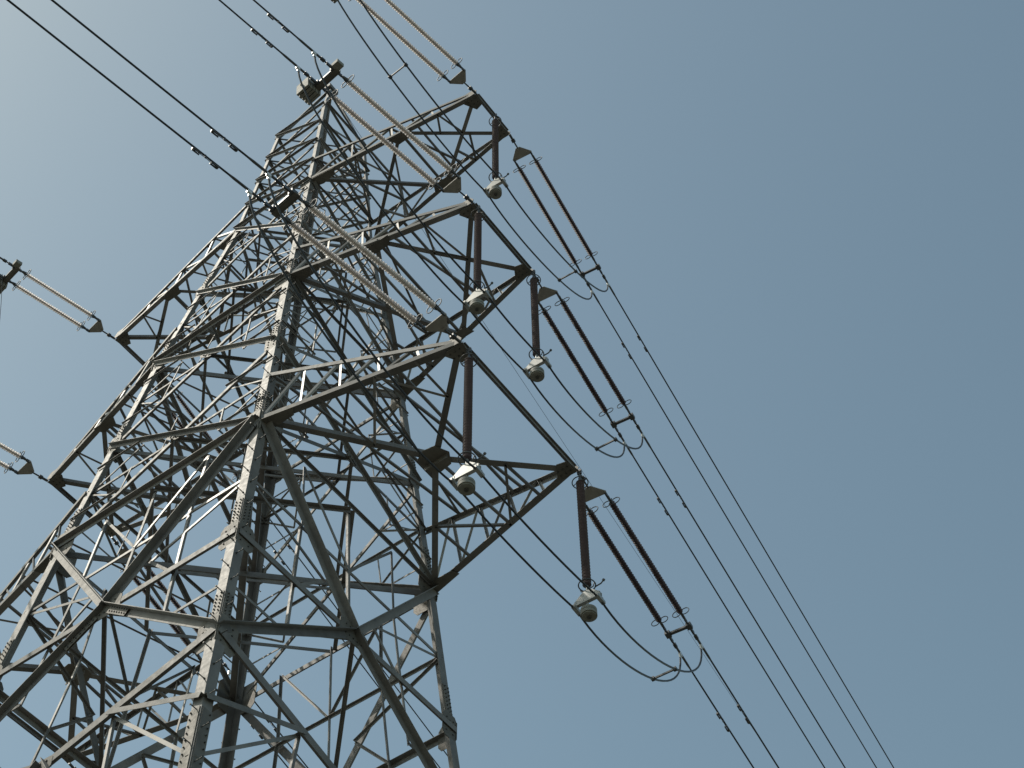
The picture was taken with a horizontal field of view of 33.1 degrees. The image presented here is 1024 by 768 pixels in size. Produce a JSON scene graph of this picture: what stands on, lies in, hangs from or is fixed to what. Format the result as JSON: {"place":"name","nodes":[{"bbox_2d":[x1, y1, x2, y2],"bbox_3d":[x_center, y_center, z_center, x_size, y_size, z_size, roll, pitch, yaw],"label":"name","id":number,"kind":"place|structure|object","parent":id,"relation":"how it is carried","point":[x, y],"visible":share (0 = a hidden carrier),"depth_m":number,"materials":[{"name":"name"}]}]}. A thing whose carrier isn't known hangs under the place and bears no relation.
{"place":"outdoors","nodes":[
{"label":"outdoors","id":0,"kind":"place"},
{"bbox_2d":[0,0,1023,767],"label":"sky","id":1,"kind":"structure","parent":0,"point":[807,215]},
{"label":"ground","id":2,"kind":"structure","parent":0,"visible":0},
{"bbox_2d":[0,83,578,767],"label":"lattice tower","id":3,"kind":"structure","parent":2,"relation":"on","point":[264,467],"depth_m":39.20,"materials":[{"name":"metal"}]},
{"bbox_2d":[0,443,47,481],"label":"tension insulator set","id":4,"kind":"object","parent":3,"relation":"attached to","point":[27,468],"visible":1,"depth_m":46.09,"materials":[{"name":"ceramic"}]},
{"bbox_2d":[0,257,114,339],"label":"tension insulator set","id":5,"kind":"object","parent":3,"relation":"attached to","point":[16,265],"visible":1,"depth_m":51.26,"materials":[{"name":"ceramic"}]},
{"bbox_2d":[111,537,230,683],"bbox_3d":[-9.615,6.543,48.974,0.962,0.352,6.020,-25,-64,16],"label":"tension insulator set","id":6,"kind":"object","parent":3,"relation":"attached to","point":[155,603],"visible":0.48,"depth_m":48.70,"materials":[{"name":"ceramic"}]},
{"bbox_2d":[250,725,288,767],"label":"conductor","id":7,"kind":"object","parent":6,"relation":"attached to","point":[260,736],"visible":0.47,"depth_m":51.34,"materials":[{"name":"metal"}]},
{"bbox_2d":[254,702,307,767],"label":"conductor","id":8,"kind":"object","parent":6,"relation":"attached to","point":[274,727],"visible":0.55,"depth_m":50.92,"materials":[{"name":"metal"}]},
{"bbox_2d":[156,381,254,503],"bbox_3d":[-9.701,1.957,54.512,0.962,0.352,6.020,-25,-64,16],"label":"tension insulator set","id":9,"kind":"object","parent":3,"relation":"attached to","point":[186,408],"visible":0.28,"depth_m":53.99,"materials":[{"name":"ceramic"}]},
{"bbox_2d":[252,519,439,767],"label":"conductor","id":10,"kind":"object","parent":9,"relation":"attached to","point":[282,561],"visible":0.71,"depth_m":57.82,"materials":[{"name":"metal"}]},
{"bbox_2d":[270,519,447,756],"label":"conductor","id":11,"kind":"object","parent":9,"relation":"attached to","point":[291,548],"visible":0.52,"depth_m":57.41,"materials":[{"name":"metal"}]},
{"bbox_2d":[229,157,461,343],"bbox_3d":[-3.076,-2.458,33.586,0.962,0.352,6.020,-37,-57,23],"label":"tension insulator set","id":12,"kind":"object","parent":3,"relation":"attached to","point":[438,324],"visible":1,"depth_m":33.51,"materials":[{"name":"ceramic"}]},
{"bbox_2d":[7,0,230,175],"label":"conductor","id":13,"kind":"object","parent":12,"relation":"attached to","point":[212,163],"visible":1,"depth_m":30.94,"materials":[{"name":"metal"}]},
{"bbox_2d":[51,0,248,157],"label":"conductor","id":14,"kind":"object","parent":12,"relation":"attached to","point":[232,146],"visible":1,"depth_m":30.89,"materials":[{"name":"metal"}]},
{"bbox_2d":[249,196,680,681],"bbox_3d":[-0.256,2.269,34.198,0.748,3.668,14.916,-31,-60,20],"label":"jumper cable","id":15,"kind":"object","parent":12,"relation":"hanging from","point":[421,453],"visible":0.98,"depth_m":31.75,"materials":[{"name":"metal"}]},
{"bbox_2d":[651,666,677,681],"bbox_3d":[3.211,6.123,36.385,0.613,0.060,0.090,-28,-59,18],"label":"jumper spacer","id":16,"kind":"object","parent":15,"relation":"attached to","point":[664,673],"visible":1,"depth_m":36.37,"materials":[{"name":"grey metal"}]},
{"bbox_2d":[268,179,701,672],"bbox_3d":[0.175,2.011,34.020,0.761,3.668,15.040,-31,-60,20],"label":"jumper cable","id":17,"kind":"object","parent":12,"relation":"hanging from","point":[447,442],"visible":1,"depth_m":31.57,"materials":[{"name":"metal"}]},
{"bbox_2d":[282,38,473,203],"bbox_3d":[-3.061,-5.921,40.207,1.220,0.402,6.020,-37,-57,23],"label":"tension insulator set","id":18,"kind":"object","parent":3,"relation":"attached to","point":[313,87],"visible":0.98,"depth_m":39.88,"materials":[{"name":"ceramic"}]},
{"bbox_2d":[219,0,281,53],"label":"conductor","id":19,"kind":"object","parent":18,"relation":"attached to","point":[254,31],"visible":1,"depth_m":38.31,"materials":[{"name":"metal"}]},
{"bbox_2d":[253,0,297,38],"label":"conductor","id":20,"kind":"object","parent":18,"relation":"attached to","point":[272,17],"visible":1,"depth_m":38.22,"materials":[{"name":"metal"}]},
{"bbox_2d":[298,71,624,457],"bbox_3d":[-0.658,-1.822,40.400,0.747,3.668,13.236,-31,-60,20],"label":"jumper cable","id":21,"kind":"object","parent":18,"relation":"hanging from","point":[437,276],"visible":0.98,"depth_m":38.26,"materials":[{"name":"metal"}]},
{"bbox_2d":[594,437,617,450],"bbox_3d":[2.305,1.474,42.187,0.613,0.060,0.090,-28,-59,18],"label":"jumper spacer","id":22,"kind":"object","parent":21,"relation":"attached to","point":[605,444],"visible":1,"depth_m":42.18,"materials":[{"name":"grey metal"}]},
{"bbox_2d":[314,56,642,449],"bbox_3d":[-0.227,-2.080,40.223,0.761,3.668,13.360,-31,-60,20],"label":"jumper cable","id":23,"kind":"object","parent":18,"relation":"hanging from","point":[464,272],"visible":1,"depth_m":38.09,"materials":[{"name":"metal"}]},
{"bbox_2d":[331,0,476,93],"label":"tension insulator set","id":24,"kind":"object","parent":3,"relation":"attached to","point":[459,77],"visible":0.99,"depth_m":46.78,"materials":[{"name":"ceramic"}]},
{"bbox_2d":[337,0,591,299],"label":"jumper cable","id":25,"kind":"object","parent":24,"relation":"hanging from","point":[459,163],"visible":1,"depth_m":44.41,"materials":[{"name":"metal"}]},
{"bbox_2d":[360,0,607,291],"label":"jumper cable","id":26,"kind":"object","parent":24,"relation":"hanging from","point":[462,136],"visible":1,"depth_m":44.17,"materials":[{"name":"metal"}]},
{"bbox_2d":[388,62,407,78],"bbox_3d":[-2.914,-8.002,44.019,0.614,0.060,0.090,-34,-61,21],"label":"jumper spacer","id":27,"kind":"object","parent":26,"relation":"attached to","point":[398,70],"visible":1,"depth_m":44.01,"materials":[{"name":"grey metal"}]},
{"bbox_2d":[557,269,577,281],"bbox_3d":[1.540,-3.008,47.790,0.613,0.060,0.090,-28,-59,18],"label":"jumper spacer","id":28,"kind":"object","parent":26,"relation":"attached to","point":[569,274],"visible":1,"depth_m":47.78,"materials":[{"name":"grey metal"}]},
{"bbox_2d":[449,347,486,495],"bbox_3d":[-0.845,0.604,33.312,0.645,4.630,0.365,-28,-59,18],"label":"pilot insulator","id":29,"kind":"object","parent":3,"relation":"attached to","point":[465,485],"visible":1,"depth_m":32.48,"materials":[{"name":"ceramic"}]},
{"bbox_2d":[463,205,492,314],"bbox_3d":[-0.786,-2.977,39.881,0.645,4.630,0.365,-28,-59,18],"label":"pilot insulator","id":30,"kind":"object","parent":3,"relation":"attached to","point":[474,303],"visible":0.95,"depth_m":39.06,"materials":[{"name":"ceramic"}]},
{"bbox_2d":[484,113,508,198],"bbox_3d":[-0.438,-6.225,46.370,0.645,4.630,0.365,-28,-59,18],"label":"pilot insulator","id":31,"kind":"object","parent":3,"relation":"attached to","point":[493,189],"visible":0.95,"depth_m":45.49,"materials":[{"name":"ceramic"}]},
{"bbox_2d":[523,270,551,381],"bbox_3d":[0.562,-1.483,40.954,0.645,4.630,0.365,-28,-59,18],"label":"pilot insulator","id":32,"kind":"object","parent":3,"relation":"attached to","point":[536,371],"visible":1,"depth_m":40.14,"materials":[{"name":"plastic"}]},
{"bbox_2d":[348,117,751,726],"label":"earth wire","id":33,"kind":"object","parent":3,"relation":"attached to","point":[566,447],"visible":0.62,"depth_m":66.88,"materials":[{"name":"metal"}]},
{"bbox_2d":[509,134,615,304],"bbox_3d":[1.395,-4.749,49.903,0.962,0.352,6.020,-25,-64,16],"label":"tension insulator set","id":34,"kind":"object","parent":3,"relation":"attached to","point":[520,152],"visible":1,"depth_m":49.75,"materials":[{"name":"ceramic"}]},
{"bbox_2d":[600,304,876,767],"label":"conductor","id":35,"kind":"object","parent":34,"relation":"attached to","point":[624,346],"visible":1,"depth_m":55.02,"materials":[{"name":"metal"}]},
{"bbox_2d":[615,297,893,767],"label":"conductor","id":36,"kind":"object","parent":34,"relation":"attached to","point":[644,347],"visible":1,"depth_m":54.94,"materials":[{"name":"metal"}]},
{"bbox_2d":[571,469,605,621],"bbox_3d":[1.479,3.178,35.160,0.645,4.630,0.365,-28,-59,18],"label":"pilot insulator","id":37,"kind":"object","parent":3,"relation":"hanging from","point":[587,611],"visible":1,"depth_m":34.38,"materials":[{"name":"plastic"}]},
{"bbox_2d":[534,275,651,456],"bbox_3d":[1.981,-0.465,44.157,0.962,0.352,6.020,-25,-64,16],"label":"tension insulator set","id":38,"kind":"object","parent":3,"relation":"attached to","point":[544,293],"visible":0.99,"depth_m":44.04,"materials":[{"name":"ceramic"}]},
{"bbox_2d":[633,457,824,767],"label":"conductor","id":39,"kind":"object","parent":38,"relation":"attached to","point":[665,510],"visible":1,"depth_m":47.80,"materials":[{"name":"metal"}]},
{"bbox_2d":[651,449,845,767],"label":"conductor","id":40,"kind":"object","parent":38,"relation":"attached to","point":[683,502],"visible":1,"depth_m":47.70,"materials":[{"name":"metal"}]},
{"bbox_2d":[576,471,710,668],"bbox_3d":[2.880,4.176,38.349,0.962,0.352,6.020,-25,-64,16],"label":"tension insulator set","id":41,"kind":"object","parent":3,"relation":"attached to","point":[591,492],"visible":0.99,"depth_m":38.25,"materials":[{"name":"plastic"}]},
{"bbox_2d":[690,669,753,767],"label":"conductor","id":42,"kind":"object","parent":41,"relation":"attached to","point":[722,719],"visible":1,"depth_m":40.38,"materials":[{"name":"metal"}]},
{"bbox_2d":[710,660,778,767],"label":"conductor","id":43,"kind":"object","parent":41,"relation":"attached to","point":[739,707],"visible":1,"depth_m":40.25,"materials":[{"name":"metal"}]}
]}

